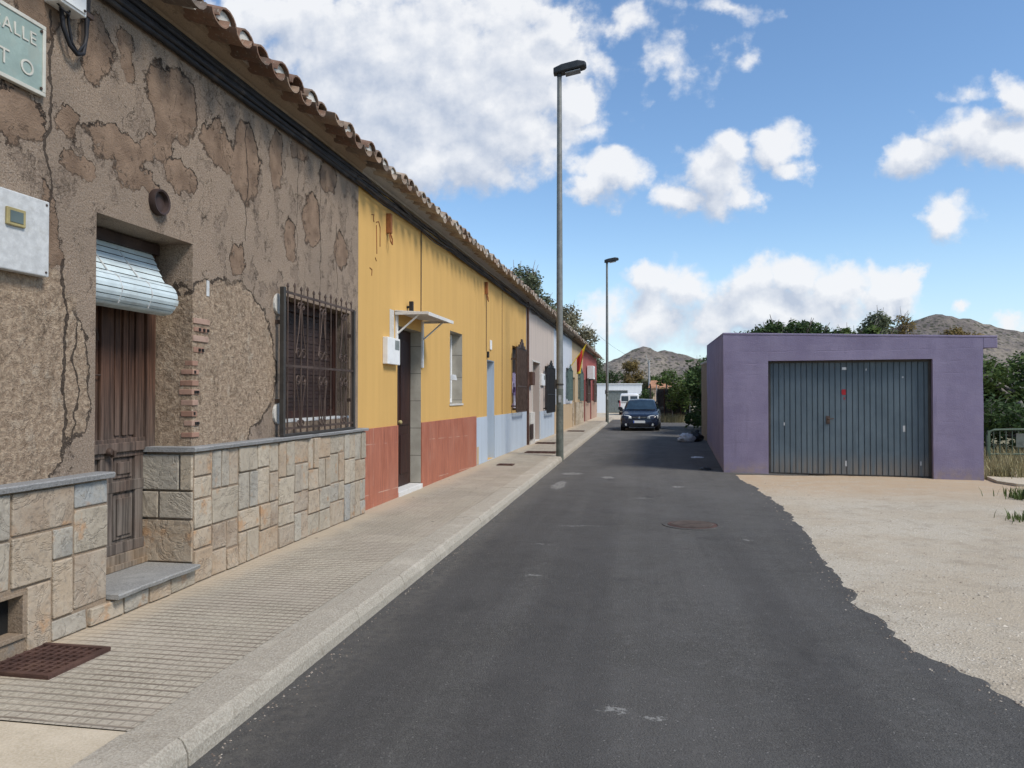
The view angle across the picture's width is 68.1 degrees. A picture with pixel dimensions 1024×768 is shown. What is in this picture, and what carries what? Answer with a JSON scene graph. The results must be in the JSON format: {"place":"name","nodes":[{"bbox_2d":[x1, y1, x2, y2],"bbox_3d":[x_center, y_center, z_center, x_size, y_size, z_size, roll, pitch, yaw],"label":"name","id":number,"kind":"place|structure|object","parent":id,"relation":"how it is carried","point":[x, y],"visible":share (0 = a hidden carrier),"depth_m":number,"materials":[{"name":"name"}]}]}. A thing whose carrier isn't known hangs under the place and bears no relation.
{"place":"outdoors","nodes":[
{"label":"outdoors","id":0,"kind":"place"},
{"bbox_2d":[0,421,602,730],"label":"pavement","id":1,"kind":"structure","parent":0,"point":[164,652],"depth_m":5.10,"materials":[{"name":"tile"}]},
{"bbox_2d":[0,642,110,679],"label":"inspection cover","id":2,"kind":"object","parent":1,"relation":"on","point":[47,661],"visible":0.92,"depth_m":4.16,"materials":[{"name":"metal"}]},
{"bbox_2d":[496,463,514,465],"bbox_3d":[-0.136,1.712,16.061,0.340,0.026,0.300,0,-1,9],"label":"inspection cover","id":3,"kind":"object","parent":1,"relation":"on","point":[502,464],"visible":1,"depth_m":16.02,"materials":[{"name":"metal"}]},
{"bbox_2d":[524,451,555,453],"bbox_3d":[0.754,1.767,19.613,0.800,0.026,0.500,0,-1,9],"label":"inspection cover","id":4,"kind":"object","parent":1,"relation":"on","point":[551,452],"visible":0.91,"depth_m":19.49,"materials":[{"name":"metal"}]},
{"bbox_2d":[535,442,555,443],"bbox_3d":[1.046,1.827,23.416,0.600,0.026,0.600,0,-1,9],"label":"inspection cover","id":5,"kind":"object","parent":1,"relation":"on","point":[545,443],"visible":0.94,"depth_m":23.26,"materials":[{"name":"metal"}]},
{"bbox_2d":[553,60,586,460],"bbox_3d":[1.422,-3.010,18.514,0.800,9.760,0.320,0,-1,9],"label":"street lamp","id":6,"kind":"object","parent":1,"relation":"on","point":[571,68],"visible":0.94,"depth_m":18.49,"materials":[{"name":"metal"}]},
{"bbox_2d":[568,430,584,431],"bbox_3d":[2.656,1.953,31.460,0.700,0.026,0.600,0,-1,9],"label":"inspection cover","id":7,"kind":"object","parent":1,"relation":"on","point":[576,430],"visible":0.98,"depth_m":31.68,"materials":[{"name":"metal"}]},
{"bbox_2d":[0,402,1017,731],"bbox_3d":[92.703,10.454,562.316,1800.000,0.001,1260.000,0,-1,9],"label":"ground","id":8,"kind":"structure","parent":0,"point":[694,406],"depth_m":3.76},
{"bbox_2d":[0,0,388,660],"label":"stone clad house","id":9,"kind":"structure","parent":8,"relation":"on","point":[178,368],"depth_m":5.89,"materials":[{"name":"concrete"}]},
{"bbox_2d":[0,0,45,97],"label":"street sign","id":10,"kind":"object","parent":9,"relation":"attached to","point":[22,50],"visible":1,"depth_m":4.37,"materials":[{"name":"metal"}]},
{"bbox_2d":[0,187,48,277],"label":"meter box","id":11,"kind":"object","parent":9,"relation":"attached to","point":[24,233],"visible":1,"depth_m":4.33,"materials":[{"name":"metal"}]},
{"bbox_2d":[5,206,25,227],"bbox_3d":[-2.791,-0.938,4.264,0.019,0.100,0.130,0,-1,10],"label":"window frame","id":12,"kind":"structure","parent":11,"relation":"in","point":[13,216],"depth_m":4.25,"materials":[{"name":"yellow plastic"}]},
{"bbox_2d":[0,187,48,277],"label":"cabinet door","id":13,"kind":"structure","parent":11,"relation":"in","point":[25,251],"depth_m":4.35,"materials":[{"name":"white metal"}]},
{"bbox_2d":[44,0,93,55],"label":"junction box","id":14,"kind":"object","parent":9,"relation":"attached to","point":[73,9],"visible":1,"depth_m":4.69,"materials":[{"name":"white plastic"}]},
{"bbox_2d":[94,244,147,574],"bbox_3d":[-2.979,0.174,5.530,0.161,2.415,0.900,0,-1,10],"label":"door","id":15,"kind":"structure","parent":9,"relation":"in","point":[120,443],"depth_m":5.71,"materials":[{"name":"brown wood"}]},
{"bbox_2d":[286,302,348,421],"bbox_3d":[-2.243,-0.229,8.412,0.250,1.258,1.640,0,-1,10],"label":"window","id":16,"kind":"structure","parent":9,"relation":"in","point":[291,306],"depth_m":8.62,"materials":[{"name":"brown wood"}]},
{"bbox_2d":[0,417,605,767],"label":"pavement corner","id":17,"kind":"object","parent":8,"relation":"on","point":[25,745],"visible":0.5,"depth_m":3.21,"materials":[{"name":"concrete"}]},
{"bbox_2d":[70,417,613,767],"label":"kerb","id":18,"kind":"structure","parent":8,"relation":"on","point":[193,726],"depth_m":4.26,"materials":[{"name":"concrete"}]},
{"bbox_2d":[358,158,495,509],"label":"yellow house","id":19,"kind":"structure","parent":8,"relation":"on","point":[417,416],"depth_m":11.82,"materials":[{"name":"paint"}]},
{"bbox_2d":[397,330,410,486],"bbox_3d":[-1.712,0.369,11.550,0.101,2.395,1.140,0,-1,10],"label":"door","id":20,"kind":"structure","parent":19,"relation":"in","point":[403,370],"depth_m":11.76,"materials":[{"name":"brown wood"}]},
{"bbox_2d":[449,335,462,405],"bbox_3d":[-1.177,-0.280,14.345,0.288,1.370,1.010,0,-1,10],"label":"window","id":21,"kind":"structure","parent":19,"relation":"in","point":[452,377],"depth_m":14.74,"materials":[{"name":"white plastic"}]},
{"bbox_2d":[476,253,537,464],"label":"yellow house","id":22,"kind":"structure","parent":8,"relation":"on","point":[501,382],"depth_m":18.48,"materials":[{"name":"paint"}]},
{"bbox_2d":[512,348,515,409],"bbox_3d":[0.038,-0.144,21.081,0.136,1.730,1.680,0,-1,10],"label":"window","id":23,"kind":"structure","parent":22,"relation":"in","point":[513,349],"depth_m":21.04,"materials":[{"name":"glass"}]},
{"bbox_2d":[510,260,555,310],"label":"leafy tree","id":24,"kind":"object","parent":8,"relation":"on","point":[532,280],"visible":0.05,"depth_m":45.17,"materials":[{"name":"green plant"}]},
{"bbox_2d":[526,297,563,444],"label":"beige house","id":25,"kind":"structure","parent":8,"relation":"on","point":[541,391],"depth_m":25.24,"materials":[{"name":"paint"}]},
{"bbox_2d":[545,367,545,410],"bbox_3d":[1.182,0.180,27.679,0.050,1.590,2.180,0,-1,10],"label":"window","id":26,"kind":"structure","parent":25,"relation":"in","point":[545,367],"depth_m":27.80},
{"bbox_2d":[554,321,580,433],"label":"white house","id":27,"kind":"structure","parent":8,"relation":"on","point":[567,379],"depth_m":33.60,"materials":[{"name":"paint"}]},
{"bbox_2d":[566,369,567,398],"bbox_3d":[2.404,-0.009,34.423,0.070,1.380,1.880,0,-1,10],"label":"window","id":28,"kind":"structure","parent":27,"relation":"in","point":[566,369],"depth_m":34.97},
{"bbox_2d":[571,344,586,373],"bbox_3d":[3.082,-1.159,35.200,0.769,1.399,0.223,0,-1,-5],"label":"flag","id":29,"kind":"object","parent":27,"relation":"attached to","point":[579,357],"visible":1,"depth_m":35.19,"materials":[{"name":"yellow fabric"}]},
{"bbox_2d":[572,337,589,426],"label":"ochre house","id":30,"kind":"structure","parent":8,"relation":"on","point":[578,402],"depth_m":38.36,"materials":[{"name":"paint"}]},
{"bbox_2d":[563,300,599,358],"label":"leafy tree","id":31,"kind":"object","parent":8,"relation":"on","point":[585,334],"visible":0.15,"depth_m":49.50,"materials":[{"name":"green plant"}]},
{"bbox_2d":[583,346,601,421],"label":"red house","id":32,"kind":"structure","parent":8,"relation":"on","point":[590,399],"depth_m":46.04,"materials":[{"name":"paint"}]},
{"bbox_2d":[103,0,595,357],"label":"cable bundle","id":33,"kind":"object","parent":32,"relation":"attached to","point":[148,19],"visible":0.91,"depth_m":6.98,"materials":[{"name":"black rubber"}]},
{"bbox_2d":[587,366,594,379],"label":"air conditioner","id":34,"kind":"object","parent":32,"relation":"attached to","point":[590,372],"visible":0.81,"depth_m":44.26,"materials":[{"name":"white plastic"}]},
{"bbox_2d":[596,358,605,378],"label":"leafy tree","id":35,"kind":"object","parent":8,"relation":"on","point":[599,363],"visible":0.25,"depth_m":94.09,"materials":[{"name":"green plant"}]},
{"bbox_2d":[597,370,623,383],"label":"leafy tree","id":36,"kind":"object","parent":8,"relation":"on","point":[615,379],"visible":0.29,"depth_m":84.96,"materials":[{"name":"green plant"}]},
{"bbox_2d":[621,358,645,382],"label":"leafy tree","id":37,"kind":"object","parent":8,"relation":"on","point":[629,377],"visible":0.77,"depth_m":86.52,"materials":[{"name":"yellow plant"}]},
{"bbox_2d":[640,379,647,396],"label":"leafy bush","id":38,"kind":"object","parent":8,"relation":"on","point":[645,384],"visible":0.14,"depth_m":82.00,"materials":[{"name":"green plant"}]},
{"bbox_2d":[639,388,654,398],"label":"leafy bush","id":39,"kind":"object","parent":8,"relation":"on","point":[645,394],"visible":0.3,"depth_m":64.93,"materials":[{"name":"green plant"}]},
{"bbox_2d":[646,356,651,396],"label":"utility pole","id":40,"kind":"object","parent":8,"relation":"on","point":[648,361],"visible":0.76,"depth_m":78.69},
{"bbox_2d":[648,380,671,401],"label":"terracotta roofed house","id":41,"kind":"structure","parent":8,"relation":"on","point":[653,384],"depth_m":73.76,"materials":[{"name":"orange"}]},
{"bbox_2d":[638,369,686,392],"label":"leafy bush","id":42,"kind":"object","parent":8,"relation":"on","point":[652,377],"visible":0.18,"depth_m":82.72,"materials":[{"name":"green plant"}]},
{"bbox_2d":[656,385,690,418],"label":"netted fence","id":43,"kind":"object","parent":8,"relation":"on","point":[660,398],"visible":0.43,"depth_m":48.18,"materials":[{"name":"metal"}]},
{"bbox_2d":[655,366,694,411],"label":"leafy bush","id":44,"kind":"object","parent":8,"relation":"on","point":[676,390],"visible":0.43,"depth_m":45.16,"materials":[{"name":"green plant"}]},
{"bbox_2d":[681,355,706,429],"bbox_3d":[9.294,0.431,33.932,3.216,3.831,11.498,0,-1,9],"label":"hedge","id":45,"kind":"object","parent":8,"relation":"on","point":[694,377],"visible":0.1,"depth_m":35.14,"materials":[{"name":"green plant"}]},
{"bbox_2d":[700,361,706,440],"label":"boundary wall","id":46,"kind":"structure","parent":8,"relation":"on","point":[704,394],"depth_m":27.26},
{"bbox_2d":[734,316,831,333],"bbox_3d":[11.314,-0.290,31.228,4.647,4.973,2.882,0,-1,9],"label":"fig tree","id":47,"kind":"object","parent":8,"relation":"on","point":[803,326],"visible":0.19,"depth_m":30.42,"materials":[{"name":"green plant"}]},
{"bbox_2d":[707,333,996,480],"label":"garage","id":48,"kind":"structure","parent":8,"relation":"on","point":[892,405],"depth_m":15.04,"materials":[{"name":"purple paint"}]},
{"bbox_2d":[768,359,931,477],"bbox_3d":[6.665,0.683,15.055,2.981,2.307,0.080,0,-1,17],"label":"garage door","id":49,"kind":"structure","parent":48,"relation":"in","point":[836,417],"depth_m":15.06,"materials":[{"name":"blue metal"}]},
{"bbox_2d":[831,318,882,333],"bbox_3d":[13.928,-0.216,30.712,1.879,4.798,2.056,0,-1,-22],"label":"leafy tree","id":50,"kind":"object","parent":8,"relation":"on","point":[873,329],"visible":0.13,"depth_m":30.42,"materials":[{"name":"green plant"}]},
{"bbox_2d":[856,307,899,333],"bbox_3d":[15.043,-0.514,30.961,1.666,5.402,1.743,1,-1,-43],"label":"leafy tree","id":51,"kind":"object","parent":8,"relation":"on","point":[883,321],"visible":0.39,"depth_m":30.83,"materials":[{"name":"green plant"}]},
{"bbox_2d":[736,472,1023,706],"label":"gravel forecourt","id":52,"kind":"structure","parent":8,"relation":"on","point":[985,531],"depth_m":7.69,"materials":[{"name":"beige gravel"}]},
{"bbox_2d":[981,485,1023,499],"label":"weed clump","id":53,"kind":"object","parent":52,"relation":"on","point":[1018,495],"visible":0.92,"depth_m":11.65,"materials":[{"name":"green plant"}]},
{"bbox_2d":[984,463,1023,479],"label":"weed clump","id":54,"kind":"object","parent":52,"relation":"on","point":[1001,471],"visible":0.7,"depth_m":14.45,"materials":[{"name":"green plant"}]},
{"bbox_2d":[987,476,1023,486],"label":"concrete slab","id":55,"kind":"structure","parent":52,"relation":"on","point":[1016,481],"depth_m":13.82,"materials":[{"name":"beige concrete"}]},
{"bbox_2d":[994,509,1023,522],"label":"weed clump","id":56,"kind":"object","parent":52,"relation":"on","point":[1017,517],"visible":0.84,"depth_m":9.65,"materials":[{"name":"green plant"}]},
{"bbox_2d":[891,309,918,334],"bbox_3d":[16.137,-0.522,31.236,1.273,5.428,1.233,0,-1,9],"label":"tree","id":57,"kind":"object","parent":8,"relation":"on","point":[903,326],"visible":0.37,"depth_m":31.21,"materials":[{"name":"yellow plant"}]},
{"bbox_2d":[938,323,984,334],"bbox_3d":[19.626,-0.281,34.063,3.246,5.037,1.831,0,-1,9],"label":"dry bush","id":58,"kind":"object","parent":8,"relation":"on","point":[953,332],"visible":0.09,"depth_m":33.91,"materials":[{"name":"yellow plant"}]},
{"bbox_2d":[983,351,1023,423],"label":"leafy tree","id":59,"kind":"object","parent":8,"relation":"on","point":[996,382],"visible":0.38,"depth_m":22.10,"materials":[{"name":"green plant"}]},
{"bbox_2d":[983,393,1023,451],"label":"leafy bush","id":60,"kind":"object","parent":8,"relation":"on","point":[1002,418],"visible":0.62,"depth_m":19.48,"materials":[{"name":"green plant"}]},
{"bbox_2d":[984,444,1023,472],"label":"dry grass","id":61,"kind":"structure","parent":8,"relation":"on","point":[1008,459],"depth_m":16.55,"materials":[{"name":"beige plant"}]},
{"bbox_2d":[985,367,1023,443],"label":"leafy tree","id":62,"kind":"object","parent":8,"relation":"on","point":[996,437],"depth_m":24.64,"materials":[{"name":"green plant"}]},
{"bbox_2d":[986,428,1023,462],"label":"railing","id":63,"kind":"object","parent":8,"relation":"on","point":[1019,439],"visible":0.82,"depth_m":17.38,"materials":[{"name":"grey metal"}]},
{"bbox_2d":[188,419,1023,767],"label":"road","id":64,"kind":"structure","parent":0,"point":[582,607],"depth_m":4.50,"materials":[{"name":"grey asphalt"}]},
{"bbox_2d":[199,461,1021,767],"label":"loose grit","id":65,"kind":"object","parent":64,"relation":"on","point":[533,487],"visible":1,"depth_m":4.69,"materials":[{"name":"grey gravel"}]},
{"bbox_2d":[604,257,618,423],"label":"street lamp","id":66,"kind":"object","parent":64,"relation":"on","point":[611,260],"visible":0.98,"depth_m":42.86,"materials":[{"name":"grey metal"}]},
{"bbox_2d":[618,399,663,430],"bbox_3d":[6.102,1.428,35.746,2.080,1.463,4.114,0,-1,12],"label":"parked car","id":67,"kind":"object","parent":64,"relation":"on","point":[641,412],"visible":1,"depth_m":34.29,"materials":[{"name":"blue paint"}]},
{"bbox_2d":[661,412,691,422],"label":"weed clump","id":68,"kind":"object","parent":64,"relation":"on","point":[672,419],"visible":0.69,"depth_m":45.32,"materials":[{"name":"green plant"}]},
{"bbox_2d":[677,433,695,441],"bbox_3d":[5.981,1.834,25.955,0.665,0.348,0.468,0,-1,9],"label":"rubbish bag","id":69,"kind":"object","parent":64,"relation":"on","point":[685,437],"visible":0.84,"depth_m":25.81,"materials":[{"name":"white plastic"}]},
{"bbox_2d":[662,519,722,529],"bbox_3d":[2.193,1.714,9.221,0.730,0.029,0.730,0,-1,-2],"label":"manhole cover","id":70,"kind":"object","parent":64,"relation":"on","point":[686,524],"visible":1,"depth_m":9.16,"materials":[{"name":"metal"}]},
{"bbox_2d":[689,430,703,441],"bbox_3d":[6.324,1.796,26.248,0.632,0.433,0.518,0,-1,9],"label":"rubbish bag","id":71,"kind":"object","parent":64,"relation":"on","point":[698,435],"visible":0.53,"depth_m":26.12,"materials":[{"name":"black plastic"}]},
{"bbox_2d":[699,467,712,469],"bbox_3d":[4.137,1.808,16.137,0.251,0.092,0.259,1,-1,-42],"label":"plastic scrap","id":72,"kind":"object","parent":64,"relation":"on","point":[705,468],"visible":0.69,"depth_m":16.08,"materials":[{"name":"black plastic"}]},
{"bbox_2d":[597,413,620,419],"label":"side street","id":73,"kind":"structure","parent":0,"point":[616,416],"depth_m":61.88,"materials":[{"name":"concrete"}]},
{"bbox_2d":[597,383,642,412],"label":"white garage","id":74,"kind":"structure","parent":73,"relation":"on","point":[616,390],"depth_m":71.48,"materials":[{"name":"paint"}]},
{"bbox_2d":[609,390,627,412],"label":"garage door","id":75,"kind":"structure","parent":74,"relation":"in","point":[614,396],"depth_m":71.49,"materials":[{"name":"grey metal"}]},
{"bbox_2d":[618,393,638,414],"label":"parked van","id":76,"kind":"object","parent":73,"relation":"on","point":[625,398],"visible":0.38,"depth_m":63.31,"materials":[{"name":"white paint"}]},
{"bbox_2d":[204,0,1023,364],"label":"sky","id":77,"kind":"structure","parent":0,"point":[742,164],"materials":[{"name":"blue"}]},
{"bbox_2d":[601,346,705,395],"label":"hills","id":78,"kind":"structure","parent":0,"point":[661,361],"depth_m":566.15,"materials":[{"name":"grey stone"}]},
{"bbox_2d":[887,314,1023,387],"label":"hills","id":79,"kind":"structure","parent":0,"point":[1010,342],"depth_m":539.89,"materials":[{"name":"grey stone"}]}
]}

